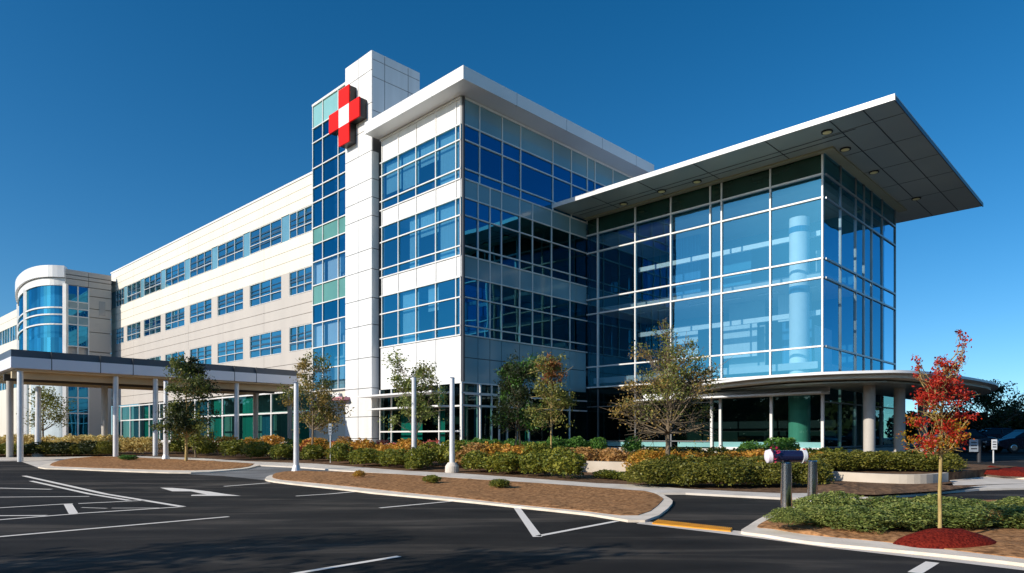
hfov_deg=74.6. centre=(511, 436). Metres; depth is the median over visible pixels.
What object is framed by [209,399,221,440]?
window
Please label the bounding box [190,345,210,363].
window
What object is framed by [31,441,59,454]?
shrub
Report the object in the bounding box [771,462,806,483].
shrub
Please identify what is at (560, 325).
window
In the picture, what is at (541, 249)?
window
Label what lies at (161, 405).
window
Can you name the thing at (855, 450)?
shrub
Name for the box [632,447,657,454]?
shrub
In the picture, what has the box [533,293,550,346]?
window
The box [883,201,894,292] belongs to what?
window
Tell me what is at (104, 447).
shrub
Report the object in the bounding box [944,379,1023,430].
tree
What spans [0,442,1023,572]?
ground
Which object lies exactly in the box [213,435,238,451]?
shrub
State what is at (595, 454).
shrub
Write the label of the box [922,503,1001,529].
shrub
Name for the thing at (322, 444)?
shrub
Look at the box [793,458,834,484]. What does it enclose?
shrub
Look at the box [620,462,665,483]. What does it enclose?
shrub
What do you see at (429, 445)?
shrub
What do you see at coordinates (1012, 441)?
parked car
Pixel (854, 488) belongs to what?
soil patch
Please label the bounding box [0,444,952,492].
sidewalk
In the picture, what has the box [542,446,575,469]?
shrub
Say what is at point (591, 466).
retaining wall
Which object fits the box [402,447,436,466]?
shrub
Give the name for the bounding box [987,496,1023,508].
shrub
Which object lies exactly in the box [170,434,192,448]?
shrub
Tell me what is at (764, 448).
shrub
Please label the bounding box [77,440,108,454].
shrub
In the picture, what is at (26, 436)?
shrub
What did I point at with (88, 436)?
shrub
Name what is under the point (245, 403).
window
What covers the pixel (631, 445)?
shrub
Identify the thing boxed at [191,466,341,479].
road
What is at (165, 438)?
metal pole
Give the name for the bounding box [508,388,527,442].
window
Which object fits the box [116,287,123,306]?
window
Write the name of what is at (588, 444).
shrub
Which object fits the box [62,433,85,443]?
shrub
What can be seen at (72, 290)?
window
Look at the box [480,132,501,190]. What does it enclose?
window
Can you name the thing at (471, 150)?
window
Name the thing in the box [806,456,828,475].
shrub
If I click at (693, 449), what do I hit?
shrub
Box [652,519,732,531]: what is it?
tactile strip
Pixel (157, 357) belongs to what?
window
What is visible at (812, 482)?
bollard
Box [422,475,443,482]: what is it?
shrub
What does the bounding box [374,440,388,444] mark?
shrub
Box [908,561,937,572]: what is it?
parking line
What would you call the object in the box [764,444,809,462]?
mail drum
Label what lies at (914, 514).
shrub
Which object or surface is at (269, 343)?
window
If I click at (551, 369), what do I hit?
tree
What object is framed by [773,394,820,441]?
window
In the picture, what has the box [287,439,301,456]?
shrub
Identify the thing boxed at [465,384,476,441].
window
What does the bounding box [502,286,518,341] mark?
window
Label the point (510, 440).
shrub
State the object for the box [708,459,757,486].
shrub
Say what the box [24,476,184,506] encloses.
parking line
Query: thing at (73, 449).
shrub
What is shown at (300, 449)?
shrub
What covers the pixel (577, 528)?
parking line
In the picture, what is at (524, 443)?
shrub
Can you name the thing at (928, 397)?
tree
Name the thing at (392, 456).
shrub
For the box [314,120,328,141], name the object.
window
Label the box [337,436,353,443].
shrub
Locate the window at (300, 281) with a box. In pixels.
[289,266,311,296]
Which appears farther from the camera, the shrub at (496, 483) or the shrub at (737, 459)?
the shrub at (737, 459)
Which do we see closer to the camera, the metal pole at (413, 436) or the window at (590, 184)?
the metal pole at (413, 436)
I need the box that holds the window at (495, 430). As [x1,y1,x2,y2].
[493,386,505,442]
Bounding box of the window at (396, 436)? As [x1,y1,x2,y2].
[392,388,411,442]
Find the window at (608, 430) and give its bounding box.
[599,387,634,439]
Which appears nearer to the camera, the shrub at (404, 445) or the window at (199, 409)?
the shrub at (404, 445)
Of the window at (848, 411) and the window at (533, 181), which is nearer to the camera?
the window at (848, 411)
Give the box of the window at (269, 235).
[250,218,281,254]
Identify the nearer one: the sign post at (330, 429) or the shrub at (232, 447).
the sign post at (330, 429)
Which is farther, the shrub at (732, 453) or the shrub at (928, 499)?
the shrub at (732, 453)
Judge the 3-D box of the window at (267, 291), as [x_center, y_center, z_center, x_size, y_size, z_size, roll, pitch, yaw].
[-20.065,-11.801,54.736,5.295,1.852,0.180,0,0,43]
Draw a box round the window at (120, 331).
[116,327,123,344]
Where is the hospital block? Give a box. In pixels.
[357,65,653,444]
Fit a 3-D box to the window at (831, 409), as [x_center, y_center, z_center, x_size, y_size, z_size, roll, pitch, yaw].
[17.098,-1.297,35.936,0.012,3.839,2.383,0,0,45]
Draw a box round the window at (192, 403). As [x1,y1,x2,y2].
[184,401,193,420]
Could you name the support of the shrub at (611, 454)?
on the sidewalk at (588, 478)
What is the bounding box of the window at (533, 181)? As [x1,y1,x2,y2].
[521,150,551,208]
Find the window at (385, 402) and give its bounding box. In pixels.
[381,389,390,442]
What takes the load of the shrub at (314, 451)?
on the sidewalk at (588, 478)
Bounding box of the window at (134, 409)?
[131,406,138,437]
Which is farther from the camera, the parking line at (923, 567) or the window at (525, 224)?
the window at (525, 224)
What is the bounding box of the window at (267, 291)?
[249,276,280,307]
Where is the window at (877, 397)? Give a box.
[875,395,880,444]
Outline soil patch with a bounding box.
[818,483,979,494]
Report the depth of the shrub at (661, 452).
25.92 m
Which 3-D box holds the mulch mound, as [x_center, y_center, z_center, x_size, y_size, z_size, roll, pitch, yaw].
[6.664,1.546,10.293,1.656,0.296,0.940,0,0,0]
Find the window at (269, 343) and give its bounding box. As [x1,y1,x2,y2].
[249,330,280,358]
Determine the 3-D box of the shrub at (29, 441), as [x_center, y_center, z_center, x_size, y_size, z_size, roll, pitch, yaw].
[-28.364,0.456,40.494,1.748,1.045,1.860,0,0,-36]
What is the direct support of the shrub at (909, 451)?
on the planting ground at (973, 470)
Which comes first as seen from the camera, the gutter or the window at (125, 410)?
the gutter
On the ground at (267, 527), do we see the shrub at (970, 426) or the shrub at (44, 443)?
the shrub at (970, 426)
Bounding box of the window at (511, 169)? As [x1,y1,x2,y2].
[503,142,519,197]
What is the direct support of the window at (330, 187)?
in the stair tower
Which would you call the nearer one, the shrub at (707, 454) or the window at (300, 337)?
the shrub at (707, 454)
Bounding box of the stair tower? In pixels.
[312,50,419,441]
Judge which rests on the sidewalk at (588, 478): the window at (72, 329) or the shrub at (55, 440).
the shrub at (55, 440)
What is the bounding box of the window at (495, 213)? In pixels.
[491,207,500,263]
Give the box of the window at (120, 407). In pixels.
[119,407,120,437]
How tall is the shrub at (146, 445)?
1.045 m
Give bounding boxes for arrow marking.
[163,488,237,495]
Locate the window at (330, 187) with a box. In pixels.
[314,173,344,201]
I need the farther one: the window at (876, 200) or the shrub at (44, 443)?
the window at (876, 200)
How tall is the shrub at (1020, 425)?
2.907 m
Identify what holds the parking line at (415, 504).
on the ground at (267, 527)
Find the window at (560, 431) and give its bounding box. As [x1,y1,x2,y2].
[552,391,568,442]
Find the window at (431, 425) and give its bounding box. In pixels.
[417,386,437,443]
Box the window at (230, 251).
[217,235,243,267]
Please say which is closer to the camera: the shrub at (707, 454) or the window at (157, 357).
the shrub at (707, 454)
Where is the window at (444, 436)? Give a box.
[440,384,459,443]
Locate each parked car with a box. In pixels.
[914,429,993,451]
[979,428,1013,437]
[983,430,1023,452]
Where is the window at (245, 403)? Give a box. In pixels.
[239,396,252,439]
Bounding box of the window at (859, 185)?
[857,180,862,227]
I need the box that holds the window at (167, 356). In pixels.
[165,351,183,361]
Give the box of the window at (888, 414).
[883,396,893,446]
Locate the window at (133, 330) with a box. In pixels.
[127,321,139,341]
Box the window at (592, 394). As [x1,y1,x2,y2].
[588,390,596,439]
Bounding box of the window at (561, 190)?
[553,164,570,215]
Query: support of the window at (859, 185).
in the entrance hall
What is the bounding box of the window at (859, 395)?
[857,392,862,447]
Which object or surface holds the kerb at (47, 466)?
on the ground at (267, 527)
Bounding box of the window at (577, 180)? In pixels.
[572,173,586,221]
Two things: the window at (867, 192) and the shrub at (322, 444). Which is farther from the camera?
the window at (867, 192)
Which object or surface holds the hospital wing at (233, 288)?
on the ground at (267, 527)
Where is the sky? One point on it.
(128, 128)
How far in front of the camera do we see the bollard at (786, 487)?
14.07 m
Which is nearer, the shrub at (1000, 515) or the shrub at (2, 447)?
the shrub at (1000, 515)
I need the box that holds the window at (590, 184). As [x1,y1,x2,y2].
[588,180,593,190]
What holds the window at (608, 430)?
in the entrance hall
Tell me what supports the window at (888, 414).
in the entrance hall
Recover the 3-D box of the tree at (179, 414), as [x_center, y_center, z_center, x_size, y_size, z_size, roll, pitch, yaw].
[-16.331,-1.457,33.942,3.224,5.675,3.420,0,0,43]
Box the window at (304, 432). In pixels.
[292,392,308,439]
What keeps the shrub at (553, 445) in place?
on the sidewalk at (588, 478)
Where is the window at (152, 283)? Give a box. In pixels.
[144,271,160,295]
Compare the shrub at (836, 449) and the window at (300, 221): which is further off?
the window at (300, 221)
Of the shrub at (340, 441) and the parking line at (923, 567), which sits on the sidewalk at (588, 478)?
the shrub at (340, 441)
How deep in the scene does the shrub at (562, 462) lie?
24.25 m
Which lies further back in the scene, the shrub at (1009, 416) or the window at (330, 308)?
the shrub at (1009, 416)
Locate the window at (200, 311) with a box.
[190,298,210,323]
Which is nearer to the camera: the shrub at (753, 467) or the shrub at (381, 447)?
the shrub at (753, 467)
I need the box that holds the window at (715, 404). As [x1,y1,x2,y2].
[713,399,718,440]
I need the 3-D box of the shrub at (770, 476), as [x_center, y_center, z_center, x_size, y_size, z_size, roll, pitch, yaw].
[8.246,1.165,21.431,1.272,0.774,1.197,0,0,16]
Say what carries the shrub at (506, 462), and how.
on the sidewalk at (588, 478)
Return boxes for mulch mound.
[893,528,996,548]
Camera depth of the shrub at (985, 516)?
11.78 m
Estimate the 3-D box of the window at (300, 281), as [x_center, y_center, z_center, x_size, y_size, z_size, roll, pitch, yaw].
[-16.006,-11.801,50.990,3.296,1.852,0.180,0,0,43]
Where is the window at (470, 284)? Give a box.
[465,278,476,335]
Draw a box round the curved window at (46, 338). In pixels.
[19,285,61,352]
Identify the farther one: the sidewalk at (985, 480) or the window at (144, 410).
the window at (144, 410)
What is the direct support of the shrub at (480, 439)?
on the sidewalk at (588, 478)
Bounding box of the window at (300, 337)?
[289,323,311,351]
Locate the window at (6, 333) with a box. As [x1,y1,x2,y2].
[2,328,9,344]
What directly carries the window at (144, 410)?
in the hospital wing at (233, 288)
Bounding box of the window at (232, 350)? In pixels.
[218,338,242,363]
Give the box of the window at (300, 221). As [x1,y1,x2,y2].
[289,205,311,239]
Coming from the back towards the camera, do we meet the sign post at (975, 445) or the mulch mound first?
the sign post at (975, 445)
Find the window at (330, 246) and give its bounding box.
[314,234,344,261]
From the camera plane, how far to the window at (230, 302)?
59.06 m
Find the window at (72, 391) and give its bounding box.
[68,387,87,436]
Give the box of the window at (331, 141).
[314,134,344,166]
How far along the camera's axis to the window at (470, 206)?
38.46 m
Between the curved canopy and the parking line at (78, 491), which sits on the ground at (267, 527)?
the parking line at (78, 491)
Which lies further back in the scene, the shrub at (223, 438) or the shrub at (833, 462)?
the shrub at (223, 438)
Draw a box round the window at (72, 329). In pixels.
[68,325,87,346]
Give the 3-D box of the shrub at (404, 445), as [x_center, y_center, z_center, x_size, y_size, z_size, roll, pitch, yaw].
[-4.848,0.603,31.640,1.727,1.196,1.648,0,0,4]
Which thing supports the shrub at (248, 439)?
on the sidewalk at (588, 478)
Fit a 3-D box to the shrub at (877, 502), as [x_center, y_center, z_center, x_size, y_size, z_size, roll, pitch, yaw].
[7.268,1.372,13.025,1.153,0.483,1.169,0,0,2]
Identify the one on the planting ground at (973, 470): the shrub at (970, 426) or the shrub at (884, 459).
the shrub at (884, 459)
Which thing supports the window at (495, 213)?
in the hospital block
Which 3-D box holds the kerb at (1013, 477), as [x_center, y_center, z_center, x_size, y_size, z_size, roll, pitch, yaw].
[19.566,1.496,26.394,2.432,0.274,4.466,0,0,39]
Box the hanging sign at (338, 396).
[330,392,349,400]
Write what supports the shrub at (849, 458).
on the planting ground at (973, 470)
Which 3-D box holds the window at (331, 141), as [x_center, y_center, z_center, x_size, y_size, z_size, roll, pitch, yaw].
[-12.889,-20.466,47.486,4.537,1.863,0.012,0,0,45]
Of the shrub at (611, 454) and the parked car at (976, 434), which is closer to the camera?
the shrub at (611, 454)
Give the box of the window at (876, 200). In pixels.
[873,193,880,284]
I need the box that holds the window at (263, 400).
[258,394,269,440]
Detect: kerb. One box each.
[38,463,258,473]
[265,475,672,521]
[741,507,1023,566]
[986,474,1023,478]
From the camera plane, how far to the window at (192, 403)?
64.60 m
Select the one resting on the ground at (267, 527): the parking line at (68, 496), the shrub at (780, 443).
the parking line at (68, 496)
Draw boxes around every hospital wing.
[0,309,30,436]
[111,172,313,442]
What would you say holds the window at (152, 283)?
in the hospital wing at (233, 288)
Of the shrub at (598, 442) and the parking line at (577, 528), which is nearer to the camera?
the parking line at (577, 528)
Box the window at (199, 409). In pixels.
[196,400,207,436]
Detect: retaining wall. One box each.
[582,461,633,472]
[827,471,947,483]
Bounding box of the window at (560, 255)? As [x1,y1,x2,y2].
[552,228,568,280]
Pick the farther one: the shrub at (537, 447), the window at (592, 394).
the window at (592, 394)
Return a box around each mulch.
[50,456,253,469]
[272,471,662,514]
[757,498,1023,558]
[982,465,1023,476]
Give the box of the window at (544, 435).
[530,389,550,442]
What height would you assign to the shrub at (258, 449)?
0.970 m
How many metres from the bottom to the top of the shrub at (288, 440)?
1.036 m
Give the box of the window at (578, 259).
[571,234,586,285]
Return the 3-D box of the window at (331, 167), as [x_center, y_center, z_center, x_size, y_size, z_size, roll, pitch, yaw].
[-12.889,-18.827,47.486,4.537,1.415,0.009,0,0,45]
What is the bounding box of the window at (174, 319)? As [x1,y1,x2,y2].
[165,307,183,330]
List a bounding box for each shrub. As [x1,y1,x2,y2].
[0,434,24,443]
[0,443,14,453]
[4,443,30,454]
[14,433,34,443]
[15,441,46,454]
[25,436,48,443]
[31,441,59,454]
[42,434,61,441]
[46,441,76,455]
[47,437,74,441]
[61,443,88,454]
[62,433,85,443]
[75,434,96,443]
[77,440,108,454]
[85,434,111,442]
[90,440,121,454]
[98,434,122,442]
[118,455,138,459]
[119,436,130,451]
[121,436,142,452]
[128,436,150,452]
[138,436,162,452]
[168,440,189,452]
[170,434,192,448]
[193,441,217,453]
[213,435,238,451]
[217,439,246,455]
[240,440,273,457]
[241,436,258,454]
[255,434,285,445]
[267,443,292,458]
[284,438,302,455]
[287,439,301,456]
[299,437,329,455]
[299,440,310,454]
[299,444,326,459]
[314,439,329,454]
[322,441,354,462]
[323,439,352,459]
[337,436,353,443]
[344,448,379,464]
[350,437,377,459]
[352,470,365,476]
[373,442,398,454]
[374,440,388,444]
[376,448,407,466]
[391,438,426,453]
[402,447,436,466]
[404,461,422,468]
[417,442,443,463]
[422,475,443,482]
[423,439,439,447]
[433,439,468,463]
[455,442,493,467]
[459,439,482,445]
[460,450,491,469]
[473,437,489,443]
[478,441,510,464]
[479,451,526,472]
[483,439,501,443]
[488,479,510,487]
[498,444,533,455]
[503,438,518,445]
[517,441,532,445]
[517,452,550,473]
[522,442,551,464]
[535,441,556,447]
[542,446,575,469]
[542,450,586,477]
[546,436,564,447]
[559,439,577,447]
[569,436,586,447]
[571,446,600,460]
[583,449,601,460]
[584,441,592,448]
[589,437,608,450]
[591,469,621,477]
[597,447,631,461]
[611,471,632,479]
[613,451,633,461]
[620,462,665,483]
[621,435,644,451]
[622,449,658,469]
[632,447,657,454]
[639,457,666,465]
[646,460,682,484]
[648,448,679,460]
[653,453,687,467]
[669,461,708,485]
[670,447,688,456]
[675,449,704,461]
[682,454,711,464]
[684,446,705,452]
[689,462,726,485]
[699,451,725,457]
[704,454,735,465]
[705,445,736,453]
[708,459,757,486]
[718,450,748,458]
[731,448,754,455]
[732,455,756,463]
[734,460,767,485]
[738,440,762,449]
[740,448,764,461]
[749,455,772,469]
[750,462,780,485]
[754,447,775,449]
[761,437,800,449]
[763,506,809,525]
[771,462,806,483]
[782,446,798,449]
[792,494,830,509]
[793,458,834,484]
[795,504,845,526]
[803,447,828,453]
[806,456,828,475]
[809,451,848,470]
[814,447,847,452]
[815,490,875,512]
[818,504,908,533]
[822,451,860,470]
[845,451,880,469]
[849,449,868,453]
[862,450,897,469]
[863,495,918,511]
[874,500,943,531]
[881,453,910,470]
[897,449,926,455]
[897,453,929,470]
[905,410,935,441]
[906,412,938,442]
[908,494,968,506]
[912,453,943,470]
[922,453,968,471]
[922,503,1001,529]
[929,411,962,430]
[946,411,975,429]
[949,498,996,506]
[957,504,1023,529]
[969,510,994,522]
[971,412,1006,429]
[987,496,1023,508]
[987,509,1012,520]
[995,504,1023,526]
[1003,410,1023,428]
[1008,411,1023,429]
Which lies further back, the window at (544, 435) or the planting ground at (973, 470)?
the window at (544, 435)
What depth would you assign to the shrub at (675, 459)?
23.08 m
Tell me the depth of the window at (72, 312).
76.35 m
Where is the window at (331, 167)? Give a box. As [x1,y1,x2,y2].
[314,153,344,186]
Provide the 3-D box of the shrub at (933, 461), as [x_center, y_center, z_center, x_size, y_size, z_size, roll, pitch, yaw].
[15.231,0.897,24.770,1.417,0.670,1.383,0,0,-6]
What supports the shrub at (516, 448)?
on the sidewalk at (588, 478)
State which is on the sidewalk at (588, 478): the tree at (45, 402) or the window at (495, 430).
the tree at (45, 402)
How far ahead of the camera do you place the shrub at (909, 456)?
24.43 m
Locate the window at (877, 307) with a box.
[873,284,881,369]
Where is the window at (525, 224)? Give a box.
[520,217,531,271]
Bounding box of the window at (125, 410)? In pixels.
[122,407,129,437]
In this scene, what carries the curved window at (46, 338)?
in the curved pavilion
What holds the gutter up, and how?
on the ground at (267, 527)
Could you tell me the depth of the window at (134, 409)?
74.90 m
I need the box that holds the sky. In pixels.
[0,0,1023,434]
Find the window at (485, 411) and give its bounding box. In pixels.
[481,385,490,442]
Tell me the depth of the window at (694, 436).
40.35 m
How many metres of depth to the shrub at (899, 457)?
24.49 m
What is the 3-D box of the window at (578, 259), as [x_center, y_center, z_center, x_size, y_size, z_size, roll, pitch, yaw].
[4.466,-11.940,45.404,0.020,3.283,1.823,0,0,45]
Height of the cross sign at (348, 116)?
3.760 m
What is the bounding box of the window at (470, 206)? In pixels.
[465,199,476,256]
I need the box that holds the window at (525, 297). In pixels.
[520,290,531,343]
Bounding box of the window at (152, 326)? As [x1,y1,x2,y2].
[144,315,160,336]
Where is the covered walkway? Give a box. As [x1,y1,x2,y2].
[0,349,298,461]
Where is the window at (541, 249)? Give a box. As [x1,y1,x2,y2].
[533,221,550,276]
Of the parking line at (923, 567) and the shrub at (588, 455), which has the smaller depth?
the parking line at (923, 567)
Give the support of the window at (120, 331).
in the hospital wing at (233, 288)
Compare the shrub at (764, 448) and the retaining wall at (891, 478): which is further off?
the shrub at (764, 448)
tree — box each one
[16,385,76,436]
[147,352,223,460]
[174,404,216,456]
[275,345,354,460]
[378,347,447,439]
[485,349,548,446]
[522,350,579,447]
[600,318,731,454]
[896,329,981,527]
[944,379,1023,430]
[990,388,1023,427]
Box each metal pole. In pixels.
[32,387,43,456]
[162,381,169,458]
[291,382,300,470]
[411,377,416,453]
[445,377,458,472]
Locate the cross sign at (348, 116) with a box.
[329,84,366,148]
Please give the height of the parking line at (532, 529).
0.001 m
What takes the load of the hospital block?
on the ground at (267, 527)
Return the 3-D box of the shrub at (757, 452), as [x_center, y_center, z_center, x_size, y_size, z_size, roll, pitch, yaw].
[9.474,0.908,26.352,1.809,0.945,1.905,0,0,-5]
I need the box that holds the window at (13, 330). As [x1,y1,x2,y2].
[10,325,16,341]
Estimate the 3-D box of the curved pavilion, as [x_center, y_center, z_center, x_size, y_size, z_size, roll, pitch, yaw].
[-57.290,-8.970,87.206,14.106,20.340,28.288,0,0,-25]
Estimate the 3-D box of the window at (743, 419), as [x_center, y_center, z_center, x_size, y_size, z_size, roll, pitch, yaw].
[13.239,-1.484,38.099,3.014,3.466,0.016,0,0,45]
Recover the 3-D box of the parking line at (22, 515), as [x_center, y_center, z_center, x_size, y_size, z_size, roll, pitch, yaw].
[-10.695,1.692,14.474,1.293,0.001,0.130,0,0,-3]
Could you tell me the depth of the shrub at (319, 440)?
35.75 m
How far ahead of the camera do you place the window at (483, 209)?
39.23 m
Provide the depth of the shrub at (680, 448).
27.10 m
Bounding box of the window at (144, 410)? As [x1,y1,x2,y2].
[140,405,148,436]
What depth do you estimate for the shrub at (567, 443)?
38.67 m
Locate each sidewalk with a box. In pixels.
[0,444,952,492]
[0,456,1023,499]
[21,460,58,466]
[950,476,1023,484]
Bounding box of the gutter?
[637,521,1023,569]
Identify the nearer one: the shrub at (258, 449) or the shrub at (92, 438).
the shrub at (258, 449)
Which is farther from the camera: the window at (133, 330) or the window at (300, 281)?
the window at (133, 330)
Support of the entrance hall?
on the ground at (267, 527)
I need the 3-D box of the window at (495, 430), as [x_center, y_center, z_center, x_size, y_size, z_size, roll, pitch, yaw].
[-0.769,-1.293,40.114,0.003,3.486,1.294,0,0,45]
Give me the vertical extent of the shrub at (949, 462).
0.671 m
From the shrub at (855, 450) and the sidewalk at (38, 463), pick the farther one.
the sidewalk at (38, 463)
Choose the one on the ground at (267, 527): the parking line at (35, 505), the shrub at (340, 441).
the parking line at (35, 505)
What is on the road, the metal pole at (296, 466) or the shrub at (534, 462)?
the metal pole at (296, 466)
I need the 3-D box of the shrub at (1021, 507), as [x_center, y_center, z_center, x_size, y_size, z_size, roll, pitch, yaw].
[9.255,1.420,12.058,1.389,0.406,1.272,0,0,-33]
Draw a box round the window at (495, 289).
[491,284,500,338]
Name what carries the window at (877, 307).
in the entrance hall
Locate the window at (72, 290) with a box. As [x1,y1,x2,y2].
[68,285,87,302]
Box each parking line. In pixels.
[0,503,72,507]
[0,513,76,519]
[0,515,45,515]
[0,516,227,536]
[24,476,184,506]
[31,481,127,500]
[49,496,88,496]
[64,504,77,513]
[78,507,173,513]
[294,556,400,572]
[380,501,451,507]
[514,508,541,536]
[541,521,617,535]
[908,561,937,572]
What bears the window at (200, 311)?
in the hospital wing at (233, 288)
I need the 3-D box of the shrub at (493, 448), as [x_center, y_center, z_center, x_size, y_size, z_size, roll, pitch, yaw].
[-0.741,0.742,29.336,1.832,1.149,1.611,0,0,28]
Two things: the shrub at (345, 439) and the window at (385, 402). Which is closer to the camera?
the shrub at (345, 439)
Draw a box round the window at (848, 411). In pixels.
[842,390,854,447]
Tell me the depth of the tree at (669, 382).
25.33 m
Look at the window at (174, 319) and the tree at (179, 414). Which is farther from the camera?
the window at (174, 319)
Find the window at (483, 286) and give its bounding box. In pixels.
[479,281,488,337]
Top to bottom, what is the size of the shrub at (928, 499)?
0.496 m
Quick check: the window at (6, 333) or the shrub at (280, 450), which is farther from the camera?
the window at (6, 333)
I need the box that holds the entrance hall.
[552,93,982,452]
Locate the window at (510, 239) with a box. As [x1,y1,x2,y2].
[502,211,518,267]
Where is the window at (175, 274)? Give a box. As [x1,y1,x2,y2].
[165,261,184,287]
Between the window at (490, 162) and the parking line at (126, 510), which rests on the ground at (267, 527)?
the parking line at (126, 510)
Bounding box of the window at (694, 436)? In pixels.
[672,399,709,440]
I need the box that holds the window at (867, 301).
[865,281,870,356]
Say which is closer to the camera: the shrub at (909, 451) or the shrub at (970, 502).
the shrub at (970, 502)
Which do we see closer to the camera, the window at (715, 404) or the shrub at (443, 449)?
the shrub at (443, 449)
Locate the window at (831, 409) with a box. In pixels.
[825,389,838,448]
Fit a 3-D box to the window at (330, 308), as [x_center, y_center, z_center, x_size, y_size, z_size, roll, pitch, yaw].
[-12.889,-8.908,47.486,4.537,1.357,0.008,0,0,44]
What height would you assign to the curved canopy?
4.392 m
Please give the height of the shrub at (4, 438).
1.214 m
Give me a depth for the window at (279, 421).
53.12 m
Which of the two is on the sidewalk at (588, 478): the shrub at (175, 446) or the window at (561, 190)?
the shrub at (175, 446)
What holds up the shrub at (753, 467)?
on the sidewalk at (588, 478)
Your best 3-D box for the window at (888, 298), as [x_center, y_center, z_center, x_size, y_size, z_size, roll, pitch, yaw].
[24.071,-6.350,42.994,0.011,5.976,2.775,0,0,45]
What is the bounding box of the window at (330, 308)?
[314,298,344,322]
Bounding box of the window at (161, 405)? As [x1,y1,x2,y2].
[160,403,169,439]
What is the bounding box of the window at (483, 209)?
[479,203,488,260]
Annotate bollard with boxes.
[780,462,791,507]
[807,460,817,495]
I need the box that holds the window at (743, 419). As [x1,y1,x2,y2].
[722,397,769,441]
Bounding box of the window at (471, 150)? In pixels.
[465,126,478,182]
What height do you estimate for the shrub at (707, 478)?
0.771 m
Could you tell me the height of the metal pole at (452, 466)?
4.002 m
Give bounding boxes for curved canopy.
[693,370,998,451]
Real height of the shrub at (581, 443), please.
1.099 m
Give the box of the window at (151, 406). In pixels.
[150,404,158,438]
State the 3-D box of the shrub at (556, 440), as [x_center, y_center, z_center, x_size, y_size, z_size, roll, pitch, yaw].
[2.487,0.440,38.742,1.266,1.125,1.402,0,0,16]
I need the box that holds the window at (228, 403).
[223,398,233,436]
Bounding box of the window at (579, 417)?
[570,392,585,441]
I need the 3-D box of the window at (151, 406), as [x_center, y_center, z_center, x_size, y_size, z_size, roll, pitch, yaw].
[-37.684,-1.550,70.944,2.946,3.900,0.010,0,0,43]
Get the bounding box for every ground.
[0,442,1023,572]
[833,464,1018,480]
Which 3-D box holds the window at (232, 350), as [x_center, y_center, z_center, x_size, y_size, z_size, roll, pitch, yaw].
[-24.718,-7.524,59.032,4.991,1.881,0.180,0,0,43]
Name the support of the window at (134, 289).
in the hospital wing at (233, 288)
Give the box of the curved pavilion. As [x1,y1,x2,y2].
[15,265,116,436]
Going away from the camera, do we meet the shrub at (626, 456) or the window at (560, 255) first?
the shrub at (626, 456)
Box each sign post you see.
[329,423,331,462]
[969,439,980,461]
[991,439,996,462]
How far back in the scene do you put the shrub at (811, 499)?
13.04 m
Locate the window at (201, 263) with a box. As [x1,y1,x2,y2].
[189,249,211,278]
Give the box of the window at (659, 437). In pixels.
[636,386,665,440]
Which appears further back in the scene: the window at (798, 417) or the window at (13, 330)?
the window at (13, 330)
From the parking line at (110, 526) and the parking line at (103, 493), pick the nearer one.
the parking line at (110, 526)
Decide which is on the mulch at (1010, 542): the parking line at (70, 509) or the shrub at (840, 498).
the shrub at (840, 498)
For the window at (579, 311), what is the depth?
45.44 m
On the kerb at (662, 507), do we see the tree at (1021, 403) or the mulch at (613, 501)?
the mulch at (613, 501)
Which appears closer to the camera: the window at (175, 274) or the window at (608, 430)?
the window at (608, 430)
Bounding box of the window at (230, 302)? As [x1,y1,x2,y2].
[217,288,242,316]
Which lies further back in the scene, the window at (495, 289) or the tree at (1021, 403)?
the tree at (1021, 403)
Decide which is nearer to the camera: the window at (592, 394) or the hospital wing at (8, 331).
the window at (592, 394)
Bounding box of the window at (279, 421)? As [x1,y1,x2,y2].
[272,393,286,440]
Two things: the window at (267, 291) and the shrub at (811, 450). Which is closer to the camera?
the shrub at (811, 450)
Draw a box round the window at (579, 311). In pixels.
[571,302,586,351]
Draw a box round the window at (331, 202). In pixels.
[314,189,345,226]
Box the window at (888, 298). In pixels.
[883,289,894,369]
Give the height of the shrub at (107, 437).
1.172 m
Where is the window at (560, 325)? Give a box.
[552,297,568,348]
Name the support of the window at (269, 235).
in the hospital wing at (233, 288)
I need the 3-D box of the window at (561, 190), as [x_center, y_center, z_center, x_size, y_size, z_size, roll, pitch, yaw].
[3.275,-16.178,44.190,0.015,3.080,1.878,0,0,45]
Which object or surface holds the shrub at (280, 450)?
on the sidewalk at (588, 478)
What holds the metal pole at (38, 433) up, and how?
on the sidewalk at (588, 478)
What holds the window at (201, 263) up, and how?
in the hospital wing at (233, 288)
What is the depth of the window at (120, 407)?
78.22 m
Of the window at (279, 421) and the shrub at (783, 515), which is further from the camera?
the window at (279, 421)
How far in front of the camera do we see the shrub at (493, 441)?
35.70 m
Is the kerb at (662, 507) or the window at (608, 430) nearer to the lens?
the kerb at (662, 507)
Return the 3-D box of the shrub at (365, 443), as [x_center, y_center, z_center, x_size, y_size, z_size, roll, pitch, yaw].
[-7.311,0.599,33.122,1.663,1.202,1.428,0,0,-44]
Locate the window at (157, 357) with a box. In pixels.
[147,356,160,359]
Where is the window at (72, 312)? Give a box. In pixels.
[68,309,87,316]
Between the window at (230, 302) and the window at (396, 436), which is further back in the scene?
the window at (230, 302)
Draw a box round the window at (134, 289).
[127,280,140,302]
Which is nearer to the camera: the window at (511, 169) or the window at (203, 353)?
the window at (511, 169)
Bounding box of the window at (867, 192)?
[865,186,870,279]
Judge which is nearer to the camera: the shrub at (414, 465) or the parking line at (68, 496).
the parking line at (68, 496)
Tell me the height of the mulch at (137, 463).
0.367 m

